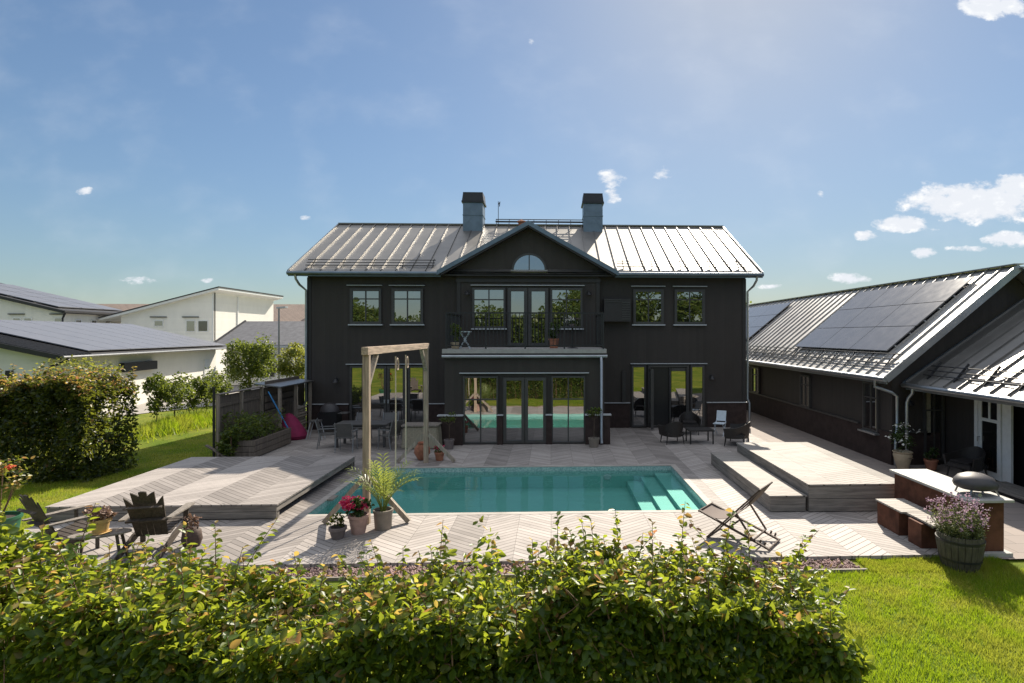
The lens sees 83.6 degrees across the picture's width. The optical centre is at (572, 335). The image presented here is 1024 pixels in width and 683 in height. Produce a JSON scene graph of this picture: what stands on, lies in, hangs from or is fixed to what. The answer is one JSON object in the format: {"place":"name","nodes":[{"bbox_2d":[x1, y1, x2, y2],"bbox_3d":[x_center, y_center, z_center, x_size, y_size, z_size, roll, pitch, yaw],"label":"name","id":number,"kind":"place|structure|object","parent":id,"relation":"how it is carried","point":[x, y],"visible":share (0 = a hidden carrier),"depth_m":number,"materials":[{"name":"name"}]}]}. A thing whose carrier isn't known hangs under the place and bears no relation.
{"place":"outdoors","nodes":[
{"label":"outdoors","id":0,"kind":"place"},
{"bbox_2d":[94,406,215,445],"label":"tall grass","id":1,"kind":"structure","parent":0,"point":[161,427],"depth_m":21.77,"materials":[{"name":"green plant"}]},
{"bbox_2d":[100,372,304,416],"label":"road","id":2,"kind":"structure","parent":0,"point":[141,408],"depth_m":29.46,"materials":[{"name":"grey asphalt"}]},
{"bbox_2d":[0,283,122,323],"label":"white house","id":3,"kind":"structure","parent":2,"relation":"on","point":[21,303],"depth_m":49.09,"materials":[{"name":"paint"}]},
{"bbox_2d":[98,304,147,310],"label":"brown roof house","id":4,"kind":"structure","parent":2,"relation":"on","point":[123,307],"depth_m":75.15,"materials":[{"name":"tile"}]},
{"bbox_2d":[99,286,283,372],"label":"white house","id":5,"kind":"structure","parent":2,"relation":"on","point":[213,314],"depth_m":52.73,"materials":[{"name":"white paint"}]},
{"bbox_2d":[186,317,198,331],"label":"window","id":6,"kind":"structure","parent":5,"relation":"in","point":[190,324],"depth_m":52.62,"materials":[{"name":"glass"}]},
{"bbox_2d":[198,320,208,331],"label":"window","id":7,"kind":"structure","parent":5,"relation":"in","point":[203,325],"depth_m":52.67,"materials":[{"name":"glass"}]},
{"bbox_2d":[214,320,304,384],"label":"grey roof house","id":8,"kind":"structure","parent":2,"relation":"on","point":[290,331],"depth_m":42.38,"materials":[{"name":"tile"}]},
{"bbox_2d":[273,304,304,320],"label":"brown roof house","id":9,"kind":"structure","parent":2,"relation":"on","point":[293,312],"depth_m":73.94,"materials":[{"name":"tile"}]},
{"bbox_2d":[0,388,1023,682],"bbox_3d":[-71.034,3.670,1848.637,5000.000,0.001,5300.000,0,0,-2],"label":"lawn","id":10,"kind":"structure","parent":0,"point":[178,438],"depth_m":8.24,"materials":[{"name":"green plant"}]},
{"bbox_2d":[0,361,141,484],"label":"copper hedge","id":11,"kind":"object","parent":10,"relation":"on","point":[66,405],"visible":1,"depth_m":14.18,"materials":[{"name":"green plant"}]},
{"bbox_2d":[33,354,127,399],"bbox_3d":[-15.291,2.096,17.777,2.550,3.015,1.688,0,0,-2],"label":"garden tree","id":12,"kind":"object","parent":10,"relation":"on","point":[83,361],"visible":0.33,"depth_m":17.53,"materials":[{"name":"green plant"}]},
{"bbox_2d":[0,320,229,418],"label":"house","id":13,"kind":"structure","parent":10,"relation":"on","point":[28,345],"depth_m":29.08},
{"bbox_2d":[142,372,175,421],"bbox_3d":[-16.105,2.510,22.043,1.153,2.184,1.168,0,0,-2],"label":"young shrub","id":14,"kind":"object","parent":10,"relation":"on","point":[158,384],"visible":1,"depth_m":22.00,"materials":[{"name":"green plant"}]},
{"bbox_2d":[153,371,195,416],"bbox_3d":[-16.123,2.518,23.071,1.645,2.169,1.368,0,0,-2],"label":"young shrub","id":15,"kind":"object","parent":10,"relation":"on","point":[178,395],"visible":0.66,"depth_m":22.98,"materials":[{"name":"green plant"}]},
{"bbox_2d":[169,376,207,411],"bbox_3d":[-16.565,2.683,24.513,1.315,1.838,1.311,0,0,-2],"label":"young shrub","id":16,"kind":"object","parent":10,"relation":"on","point":[196,382],"visible":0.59,"depth_m":24.52,"materials":[{"name":"green plant"}]},
{"bbox_2d":[187,366,223,410],"bbox_3d":[-16.469,2.501,25.356,1.589,2.202,1.441,0,0,-2],"label":"young shrub","id":17,"kind":"object","parent":10,"relation":"on","point":[215,384],"visible":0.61,"depth_m":25.48,"materials":[{"name":"green plant"}]},
{"bbox_2d":[207,373,232,398],"bbox_3d":[-16.811,2.676,26.858,1.480,1.852,1.093,0,0,-2],"label":"young shrub","id":18,"kind":"object","parent":10,"relation":"on","point":[224,387],"visible":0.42,"depth_m":26.84,"materials":[{"name":"green plant"}]},
{"bbox_2d":[220,332,277,390],"bbox_3d":[-18.325,1.700,32.252,2.895,3.806,2.860,0,0,-28],"label":"garden tree","id":19,"kind":"object","parent":10,"relation":"on","point":[253,354],"visible":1,"depth_m":31.90,"materials":[{"name":"green plant"}]},
{"bbox_2d":[0,503,508,682],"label":"leafy hedge","id":20,"kind":"object","parent":10,"relation":"on","point":[419,628],"visible":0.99,"depth_m":4.14,"materials":[{"name":"green plant"}]},
{"bbox_2d":[276,306,287,378],"bbox_3d":[-19.220,0.850,37.617,0.665,5.500,0.280,0,0,7],"label":"street lamp","id":21,"kind":"object","parent":10,"relation":"on","point":[278,308],"visible":0.76,"depth_m":37.61,"materials":[{"name":"grey metal"}]},
{"bbox_2d":[271,342,304,378],"bbox_3d":[-17.282,2.014,35.416,2.583,3.190,2.424,0,0,-2],"label":"garden tree","id":22,"kind":"object","parent":10,"relation":"on","point":[286,368],"visible":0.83,"depth_m":34.84,"materials":[{"name":"green plant"}]},
{"bbox_2d":[37,558,859,579],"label":"gravel","id":23,"kind":"structure","parent":10,"relation":"on","point":[315,571],"depth_m":8.88,"materials":[{"name":"grey gravel"}]},
{"bbox_2d":[36,568,866,584],"bbox_3d":[-1.881,3.655,8.574,12.900,0.070,0.040,0,0,-2],"label":"edging board","id":24,"kind":"object","parent":10,"relation":"on","point":[842,570],"visible":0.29,"depth_m":8.60,"materials":[{"name":"grey wood"}]},
{"bbox_2d":[1,427,939,570],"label":"deck","id":25,"kind":"structure","parent":10,"relation":"on","point":[849,534],"depth_m":10.70,"materials":[{"name":"grey wood"}]},
{"bbox_2d":[0,454,34,537],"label":"potted shrub","id":26,"kind":"object","parent":25,"relation":"on","point":[13,517],"visible":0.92,"depth_m":10.01,"materials":[{"name":"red plant"}]},
{"bbox_2d":[16,494,100,563],"bbox_3d":[-8.513,3.065,9.346,0.860,1.071,1.180,0,0,25],"label":"adirondack chair","id":27,"kind":"object","parent":25,"relation":"on","point":[38,515],"visible":0.65,"depth_m":9.25,"materials":[{"name":"grey wood"}]},
{"bbox_2d":[67,528,131,566],"bbox_3d":[-7.489,3.370,9.019,0.825,0.469,0.400,0,0,-22],"label":"side table","id":28,"kind":"object","parent":25,"relation":"on","point":[117,532],"visible":0.73,"depth_m":8.99,"materials":[{"name":"grey wood"}]},
{"bbox_2d":[82,505,118,535],"bbox_3d":[-7.483,2.918,9.030,0.464,0.431,0.378,0,0,-42],"label":"flower pot","id":29,"kind":"object","parent":28,"relation":"on","point":[103,520],"visible":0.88,"depth_m":8.95,"materials":[{"name":"yellow ceramic"}]},
{"bbox_2d":[114,491,194,560],"bbox_3d":[-7.061,3.065,9.569,0.860,1.071,1.180,0,0,-14],"label":"adirondack chair","id":30,"kind":"object","parent":25,"relation":"on","point":[146,514],"visible":0.9,"depth_m":9.40,"materials":[{"name":"brown wood"}]},
{"bbox_2d":[181,513,202,548],"bbox_3d":[-6.497,3.315,9.708,0.320,0.570,0.320,0,0,-2],"label":"flower pot","id":31,"kind":"object","parent":25,"relation":"on","point":[195,536],"visible":0.91,"depth_m":9.64,"materials":[{"name":"ceramic"}]},
{"bbox_2d":[45,456,355,520],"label":"sliding deck","id":32,"kind":"structure","parent":25,"relation":"on","point":[235,487],"depth_m":12.40,"materials":[{"name":"grey wood"}]},
{"bbox_2d":[212,387,214,456],"bbox_3d":[-10.332,2.550,16.380,0.050,2.100,0.050,0,0,-2],"label":"steel post","id":33,"kind":"object","parent":25,"relation":"on","point":[213,419],"visible":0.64,"depth_m":16.36,"materials":[{"name":"metal"}]},
{"bbox_2d":[215,422,241,456],"bbox_3d":[-9.860,3.044,16.284,0.676,1.114,0.650,0,0,-39],"label":"leafy plant","id":34,"kind":"object","parent":25,"relation":"on","point":[228,436],"visible":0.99,"depth_m":16.24,"materials":[{"name":"green plant"}]},
{"bbox_2d":[220,408,290,456],"bbox_3d":[-9.861,2.881,17.701,1.108,1.377,2.433,0,0,-2],"label":"planter box","id":35,"kind":"object","parent":25,"relation":"on","point":[257,440],"visible":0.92,"depth_m":17.20,"materials":[{"name":"grey wood"}]},
{"bbox_2d":[215,383,303,456],"bbox_3d":[-10.412,2.655,19.390,0.180,1.890,5.940,0,0,-2],"label":"fence","id":36,"kind":"object","parent":25,"relation":"on","point":[250,401],"visible":0.24,"depth_m":17.67,"materials":[{"name":"grey wood"}]},
{"bbox_2d":[254,376,313,430],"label":"wood store","id":37,"kind":"structure","parent":25,"relation":"on","point":[279,386],"depth_m":20.24,"materials":[{"name":"wood"}]},
{"bbox_2d":[298,405,306,428],"bbox_3d":[-10.168,3.077,21.000,0.417,0.909,0.751,0,0,-2],"label":"firewood","id":38,"kind":"object","parent":37,"relation":"in","point":[302,413],"visible":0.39,"depth_m":21.08,"materials":[{"name":"brown wood"}]},
{"bbox_2d":[282,413,306,440],"bbox_3d":[-9.730,3.150,19.714,0.988,0.900,0.801,0,0,-2],"label":"beanbag","id":39,"kind":"object","parent":25,"relation":"on","point":[298,429],"visible":0.72,"depth_m":19.54,"materials":[{"name":"fabric"}]},
{"bbox_2d":[315,418,334,448],"bbox_3d":[-7.902,3.139,18.248,0.635,0.927,0.570,0,0,-17],"label":"dining chair","id":40,"kind":"object","parent":25,"relation":"on","point":[318,426],"visible":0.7,"depth_m":18.07,"materials":[{"name":"grey metal"}]},
{"bbox_2d":[317,403,350,430],"bbox_3d":[-8.787,2.985,20.992,1.050,0.990,0.572,0,0,-2],"label":"kettle grill","id":41,"kind":"object","parent":25,"relation":"on","point":[329,414],"visible":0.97,"depth_m":20.73,"materials":[{"name":"black metal"}]},
{"bbox_2d":[326,512,346,539],"bbox_3d":[-4.186,3.380,10.093,0.341,0.440,0.321,0,0,-31],"label":"flower pot","id":42,"kind":"object","parent":25,"relation":"on","point":[337,530],"visible":1,"depth_m":10.05,"materials":[{"name":"grey ceramic"}]},
{"bbox_2d":[334,423,357,452],"bbox_3d":[-7.029,3.139,17.646,0.570,0.927,0.635,0,0,-6],"label":"dining chair","id":43,"kind":"object","parent":25,"relation":"on","point":[343,431],"visible":1,"depth_m":17.42,"materials":[{"name":"grey metal"}]},
{"bbox_2d":[339,495,374,534],"bbox_3d":[-3.958,3.237,10.312,0.509,0.726,0.512,0,0,24],"label":"flower pot","id":44,"kind":"object","parent":25,"relation":"on","point":[358,516],"visible":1,"depth_m":10.25,"materials":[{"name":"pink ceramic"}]},
{"bbox_2d":[350,412,371,441],"bbox_3d":[-7.254,3.139,19.533,0.570,0.927,0.635,0,0,0],"label":"dining chair","id":45,"kind":"object","parent":25,"relation":"on","point":[359,415],"visible":0.39,"depth_m":19.76,"materials":[{"name":"grey metal"}]},
{"bbox_2d":[333,420,393,447],"bbox_3d":[-6.819,3.228,18.602,1.700,0.745,0.900,0,0,-2],"label":"dining table","id":46,"kind":"object","parent":25,"relation":"on","point":[374,423],"visible":0.71,"depth_m":18.38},
{"bbox_2d":[341,452,422,530],"bbox_3d":[-3.588,2.909,10.579,1.492,1.383,1.482,0,0,-27],"label":"potted palm","id":47,"kind":"object","parent":25,"relation":"on","point":[383,514],"visible":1,"depth_m":10.49,"materials":[{"name":"plant"}]},
{"bbox_2d":[321,343,455,523],"bbox_3d":[-4.040,1.915,13.465,1.668,3.371,5.420,0,0,-2],"label":"swing frame","id":48,"kind":"object","parent":25,"relation":"on","point":[368,367],"visible":0.95,"depth_m":10.92,"materials":[{"name":"brown wood"}]},
{"bbox_2d":[395,352,398,467],"bbox_3d":[-4.005,1.705,12.926,0.075,2.650,0.233,0,0,-2],"label":"gym ring","id":49,"kind":"object","parent":48,"relation":"hanging from","point":[396,359],"visible":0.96,"depth_m":12.89,"materials":[{"name":"beige fabric"}]},
{"bbox_2d":[405,351,408,464],"bbox_3d":[-4.039,1.765,13.825,0.075,2.770,0.233,0,0,-2],"label":"gym ring","id":50,"kind":"object","parent":48,"relation":"hanging from","point":[406,358],"visible":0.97,"depth_m":13.79,"materials":[{"name":"beige fabric"}]},
{"bbox_2d":[379,412,398,441],"bbox_3d":[-6.309,3.139,19.570,0.570,0.927,0.635,0,0,-6],"label":"dining chair","id":51,"kind":"object","parent":25,"relation":"on","point":[388,415],"visible":0.45,"depth_m":19.81,"materials":[{"name":"grey metal"}]},
{"bbox_2d":[377,419,403,450],"bbox_3d":[-5.755,3.139,18.019,0.635,0.927,0.570,0,0,28],"label":"dining chair","id":52,"kind":"object","parent":25,"relation":"on","point":[391,433],"visible":0.89,"depth_m":17.90,"materials":[{"name":"grey metal"}]},
{"bbox_2d":[414,441,429,459],"bbox_3d":[-4.355,3.350,16.465,0.460,0.500,0.460,0,0,-2],"label":"ceramic jar","id":53,"kind":"object","parent":25,"relation":"on","point":[418,450],"visible":0.61,"depth_m":16.30,"materials":[{"name":"ceramic"}]},
{"bbox_2d":[401,422,442,448],"bbox_3d":[-4.824,3.220,18.228,1.193,0.760,0.680,0,0,-2],"label":"storage box","id":54,"kind":"object","parent":25,"relation":"on","point":[414,431],"visible":0.75,"depth_m":17.94,"materials":[{"name":"grey wood"}]},
{"bbox_2d":[434,445,444,460],"bbox_3d":[-3.830,3.369,16.365,0.320,0.461,0.310,0,0,-2],"label":"flower pot","id":55,"kind":"object","parent":25,"relation":"on","point":[439,455],"visible":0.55,"depth_m":16.28,"materials":[{"name":"ceramic"}]},
{"bbox_2d":[439,411,457,449],"bbox_3d":[-3.942,3.007,18.034,0.608,1.186,0.440,0,0,-14],"label":"potted tree","id":56,"kind":"object","parent":25,"relation":"on","point":[449,442],"visible":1,"depth_m":17.97,"materials":[{"name":"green plant"}]},
{"bbox_2d":[297,464,710,516],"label":"swimming pool","id":57,"kind":"structure","parent":25,"relation":"in","point":[541,489],"depth_m":14.97,"materials":[{"name":"liquid"}]},
{"bbox_2d":[286,192,763,445],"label":"black house","id":58,"kind":"structure","parent":25,"relation":"on","point":[659,314],"depth_m":21.80,"materials":[{"name":"black wood"}]},
{"bbox_2d":[350,366,361,427],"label":"window","id":59,"kind":"structure","parent":58,"relation":"in","point":[355,371],"depth_m":21.71,"materials":[{"name":"clear glass"}]},
{"bbox_2d":[346,285,382,324],"bbox_3d":[-7.936,-1.142,21.695,1.358,1.544,0.127,0,0,-2],"label":"window","id":60,"kind":"structure","parent":58,"relation":"in","point":[365,303],"depth_m":21.71,"materials":[{"name":"clear glass"}]},
{"bbox_2d":[371,366,386,428],"bbox_3d":[-7.463,2.375,21.718,0.696,2.390,0.117,0,0,-2],"label":"patio door","id":61,"kind":"structure","parent":58,"relation":"in","point":[379,381],"depth_m":21.74,"materials":[{"name":"clear glass"}]},
{"bbox_2d":[387,366,404,425],"bbox_3d":[-6.747,2.375,21.745,0.697,2.390,0.117,0,0,-2],"label":"patio door","id":62,"kind":"structure","parent":58,"relation":"in","point":[400,374],"depth_m":21.76,"materials":[{"name":"clear glass"}]},
{"bbox_2d":[389,285,424,324],"bbox_3d":[-6.347,-1.142,21.756,1.356,1.544,0.127,0,0,-2],"label":"window","id":63,"kind":"structure","parent":58,"relation":"in","point":[406,304],"depth_m":21.77,"materials":[{"name":"clear glass"}]},
{"bbox_2d":[408,366,422,421],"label":"window","id":64,"kind":"structure","parent":58,"relation":"in","point":[415,373],"depth_m":21.80,"materials":[{"name":"clear glass"}]},
{"bbox_2d":[450,323,460,348],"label":"potted plant","id":65,"kind":"object","parent":58,"relation":"on","point":[453,332],"visible":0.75,"depth_m":18.97,"materials":[{"name":"green plant"}]},
{"bbox_2d":[463,376,497,443],"bbox_3d":[-3.033,2.465,18.733,1.138,2.210,0.082,0,0,-2],"label":"window","id":66,"kind":"structure","parent":58,"relation":"in","point":[480,393],"depth_m":18.73,"materials":[{"name":"clear glass"}]},
{"bbox_2d":[503,377,524,443],"bbox_3d":[-1.943,2.485,18.775,0.694,2.170,0.082,0,0,-2],"label":"patio door","id":67,"kind":"structure","parent":58,"relation":"in","point":[513,387],"depth_m":18.78,"materials":[{"name":"clear glass"}]},
{"bbox_2d":[508,288,526,344],"bbox_3d":[-2.109,-0.685,21.721,0.752,2.230,0.082,0,0,-2],"label":"balcony door","id":68,"kind":"structure","parent":58,"relation":"in","point":[517,297],"depth_m":21.72,"materials":[{"name":"clear glass"}]},
{"bbox_2d":[471,285,584,329],"bbox_3d":[-1.714,-1.062,21.714,4.338,1.704,0.127,0,0,-2],"label":"window","id":69,"kind":"structure","parent":58,"relation":"in","point":[483,299],"depth_m":21.67,"materials":[{"name":"clear glass"}]},
{"bbox_2d":[512,253,547,270],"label":"arched window","id":70,"kind":"structure","parent":58,"relation":"in","point":[527,261],"depth_m":21.73,"materials":[{"name":"clear glass"}]},
{"bbox_2d":[525,377,545,442],"bbox_3d":[-1.230,2.485,18.803,0.696,2.170,0.082,0,0,-2],"label":"patio door","id":71,"kind":"structure","parent":58,"relation":"in","point":[535,387],"depth_m":18.80,"materials":[{"name":"clear glass"}]},
{"bbox_2d":[528,288,547,344],"bbox_3d":[-1.321,-0.685,21.751,0.765,2.230,0.082,0,0,-2],"label":"balcony door","id":72,"kind":"structure","parent":58,"relation":"in","point":[537,297],"depth_m":21.75,"materials":[{"name":"clear glass"}]},
{"bbox_2d":[548,322,559,347],"bbox_3d":[-0.630,-0.001,19.873,0.515,0.921,0.452,0,0,-2],"label":"potted plant","id":73,"kind":"object","parent":58,"relation":"on","point":[556,328],"visible":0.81,"depth_m":19.79,"materials":[{"name":"green plant"}]},
{"bbox_2d":[550,288,583,329],"bbox_3d":[-0.242,-1.005,21.770,1.328,1.590,0.127,0,0,-2],"label":"window","id":74,"kind":"structure","parent":58,"relation":"in","point":[561,299],"depth_m":21.79,"materials":[{"name":"clear glass"}]},
{"bbox_2d":[551,376,584,442],"bbox_3d":[-0.148,2.465,18.844,1.116,2.210,0.082,0,0,-2],"label":"window","id":75,"kind":"structure","parent":58,"relation":"in","point":[567,392],"depth_m":18.84,"materials":[{"name":"clear glass"}]},
{"bbox_2d":[631,365,645,426],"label":"window","id":76,"kind":"structure","parent":58,"relation":"in","point":[638,372],"depth_m":22.12,"materials":[{"name":"clear glass"}]},
{"bbox_2d":[631,286,665,325],"bbox_3d":[2.934,-1.142,22.112,1.338,1.544,0.127,0,0,-2],"label":"window","id":77,"kind":"structure","parent":58,"relation":"in","point":[648,304],"depth_m":22.12,"materials":[{"name":"clear glass"}]},
{"bbox_2d":[648,368,653,428],"bbox_3d":[2.981,2.410,21.715,0.110,2.260,0.705,0,0,-1],"label":"open door leaf","id":78,"kind":"structure","parent":58,"relation":"in","point":[650,371],"depth_m":21.36,"materials":[{"name":"black glass"}]},
{"bbox_2d":[648,365,688,426],"bbox_3d":[3.729,2.380,22.168,1.593,2.400,0.077,0,0,-2],"label":"patio door","id":79,"kind":"structure","parent":58,"relation":"in","point":[661,372],"depth_m":22.18,"materials":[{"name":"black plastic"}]},
{"bbox_2d":[669,368,687,422],"bbox_3d":[4.107,2.410,22.129,0.694,2.260,0.110,0,0,3],"label":"open door leaf","id":80,"kind":"structure","parent":58,"relation":"in","point":[676,375],"depth_m":22.12,"materials":[{"name":"clear glass"}]},
{"bbox_2d":[673,286,706,325],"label":"window","id":81,"kind":"structure","parent":58,"relation":"in","point":[689,304],"depth_m":22.19,"materials":[{"name":"clear glass"}]},
{"bbox_2d":[690,365,704,426],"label":"window","id":82,"kind":"structure","parent":58,"relation":"in","point":[697,372],"depth_m":22.21,"materials":[{"name":"clear glass"}]},
{"bbox_2d":[586,407,601,447],"bbox_3d":[0.697,2.950,18.276,0.472,1.299,0.516,0,0,43],"label":"potted tree","id":83,"kind":"object","parent":25,"relation":"on","point":[593,442],"visible":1,"depth_m":18.22,"materials":[{"name":"green plant"}]},
{"bbox_2d":[658,421,683,444],"bbox_3d":[3.328,3.211,18.967,0.798,0.782,0.764,0,0,-10],"label":"armchair","id":84,"kind":"object","parent":25,"relation":"on","point":[673,429],"visible":1,"depth_m":18.67,"materials":[{"name":"wicker"}]},
{"bbox_2d":[679,411,700,434],"bbox_3d":[4.258,3.211,20.804,0.798,0.782,0.764,0,0,6],"label":"armchair","id":85,"kind":"object","parent":25,"relation":"on","point":[689,419],"visible":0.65,"depth_m":20.89,"materials":[{"name":"wicker"}]},
{"bbox_2d":[684,427,714,443],"bbox_3d":[4.246,3.370,19.077,0.850,0.460,0.700,0,0,-2],"label":"coffee table","id":86,"kind":"object","parent":25,"relation":"on","point":[699,429],"visible":1,"depth_m":18.93,"materials":[{"name":"metal"}]},
{"bbox_2d":[713,410,725,434],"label":"folding chair","id":87,"kind":"object","parent":25,"relation":"on","point":[721,415],"visible":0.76,"depth_m":20.60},
{"bbox_2d":[723,421,749,445],"bbox_3d":[5.461,3.211,18.759,0.753,0.782,1.185,0,0,26],"label":"armchair","id":88,"kind":"object","parent":25,"relation":"on","point":[737,431],"visible":0.95,"depth_m":18.36,"materials":[{"name":"wicker"}]},
{"bbox_2d":[698,482,780,550],"bbox_3d":[2.936,3.090,10.070,1.272,1.012,0.720,0,0,37],"label":"deck chair","id":89,"kind":"object","parent":25,"relation":"on","point":[713,511],"visible":0.93,"depth_m":10.03,"materials":[{"name":"wood"}]},
{"bbox_2d":[710,452,806,510],"bbox_3d":[4.292,3.428,13.705,0.770,0.336,4.300,0,0,-2],"label":"deck step","id":90,"kind":"object","parent":25,"relation":"on","point":[748,476],"visible":1,"depth_m":12.83,"materials":[{"name":"grey wood"}]},
{"bbox_2d":[736,442,893,510],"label":"raised platform","id":91,"kind":"structure","parent":25,"relation":"on","point":[822,479],"depth_m":12.37,"materials":[{"name":"grey wood"}]},
{"bbox_2d":[875,498,941,548],"bbox_3d":[6.107,3.369,10.147,0.555,0.462,1.550,0,0,-2],"label":"corten bench","id":92,"kind":"object","parent":25,"relation":"on","point":[902,517],"visible":0.79,"depth_m":10.21,"materials":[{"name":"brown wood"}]},
{"bbox_2d":[889,469,1014,558],"bbox_3d":[6.796,3.175,10.379,0.780,0.950,2.180,0,0,-2],"label":"outdoor kitchen","id":93,"kind":"object","parent":25,"relation":"on","point":[917,486],"visible":0.62,"depth_m":9.95,"materials":[{"name":"concrete"}]},
{"bbox_2d":[952,471,999,497],"bbox_3d":[6.853,2.522,9.690,0.683,0.365,0.616,0,0,-2],"label":"pizza oven","id":94,"kind":"object","parent":93,"relation":"on","point":[971,481],"visible":0.99,"depth_m":9.50,"materials":[{"name":"grey metal"}]},
{"bbox_2d":[492,503,876,682],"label":"leafy hedge","id":95,"kind":"object","parent":10,"relation":"on","point":[600,618],"visible":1,"depth_m":4.24,"materials":[{"name":"green plant"}]},
{"bbox_2d":[923,491,992,572],"bbox_3d":[6.058,3.069,8.986,0.961,1.182,0.880,0,0,-2],"label":"barrel planter","id":96,"kind":"object","parent":10,"relation":"on","point":[962,542],"visible":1,"depth_m":8.81,"materials":[{"name":"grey wood"}]},
{"bbox_2d":[0,0,1023,303],"label":"sky","id":97,"kind":"structure","parent":0,"point":[152,151],"materials":[{"name":"blue"}]},
{"bbox_2d":[746,263,1023,464],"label":"garage","id":98,"kind":"structure","parent":0,"point":[839,367],"depth_m":18.18,"materials":[{"name":"black wood"}]},
{"bbox_2d":[752,367,759,393],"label":"window","id":99,"kind":"structure","parent":98,"relation":"in","point":[755,371],"depth_m":26.32,"materials":[{"name":"clear glass"}]},
{"bbox_2d":[800,375,810,407],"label":"window","id":100,"kind":"structure","parent":98,"relation":"in","point":[805,380],"depth_m":21.23,"materials":[{"name":"clear glass"}]},
{"bbox_2d":[857,381,879,434],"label":"window","id":101,"kind":"structure","parent":98,"relation":"in","point":[870,395],"depth_m":16.88,"materials":[{"name":"clear glass"}]},
{"bbox_2d":[923,392,944,459],"bbox_3d":[10.106,2.500,15.936,0.580,2.000,0.082,0,0,-2],"label":"window","id":102,"kind":"structure","parent":98,"relation":"in","point":[933,404],"depth_m":15.92,"materials":[{"name":"clear glass"}]},
{"bbox_2d":[900,298,1023,486],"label":"porch wing","id":103,"kind":"structure","parent":98,"relation":"attached to","point":[976,378],"depth_m":14.29,"materials":[{"name":"grey metal"}]},
{"bbox_2d":[977,401,1001,480],"bbox_3d":[10.446,2.535,14.272,0.127,2.070,0.783,0,0,-2],"label":"glazed door","id":104,"kind":"structure","parent":103,"relation":"in","point":[989,438],"depth_m":14.21,"materials":[{"name":"white paint"}]},
{"bbox_2d":[746,410,1023,558],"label":"paving","id":105,"kind":"structure","parent":0,"point":[766,429],"depth_m":16.41,"materials":[{"name":"stone"}]},
{"bbox_2d":[885,422,919,468],"bbox_3d":[8.848,2.965,15.261,0.840,1.270,0.723,0,0,30],"label":"potted plant","id":106,"kind":"object","parent":105,"relation":"on","point":[903,459],"visible":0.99,"depth_m":15.20,"materials":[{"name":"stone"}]},
{"bbox_2d":[923,446,939,469],"bbox_3d":[9.620,3.289,15.281,0.396,0.622,0.347,0,0,35],"label":"flower pot","id":107,"kind":"object","parent":105,"relation":"on","point":[931,463],"visible":1,"depth_m":15.21,"materials":[{"name":"ceramic"}]},
{"bbox_2d":[942,446,986,475],"bbox_3d":[9.932,3.211,14.301,0.764,0.782,0.798,0,0,-22],"label":"armchair","id":108,"kind":"object","parent":105,"relation":"on","point":[972,458],"visible":0.9,"depth_m":14.36,"materials":[{"name":"wicker"}]},
{"bbox_2d":[991,481,1023,503],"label":"porch step","id":109,"kind":"object","parent":105,"relation":"on","point":[1015,492],"visible":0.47,"depth_m":12.82,"materials":[{"name":"grey wood"}]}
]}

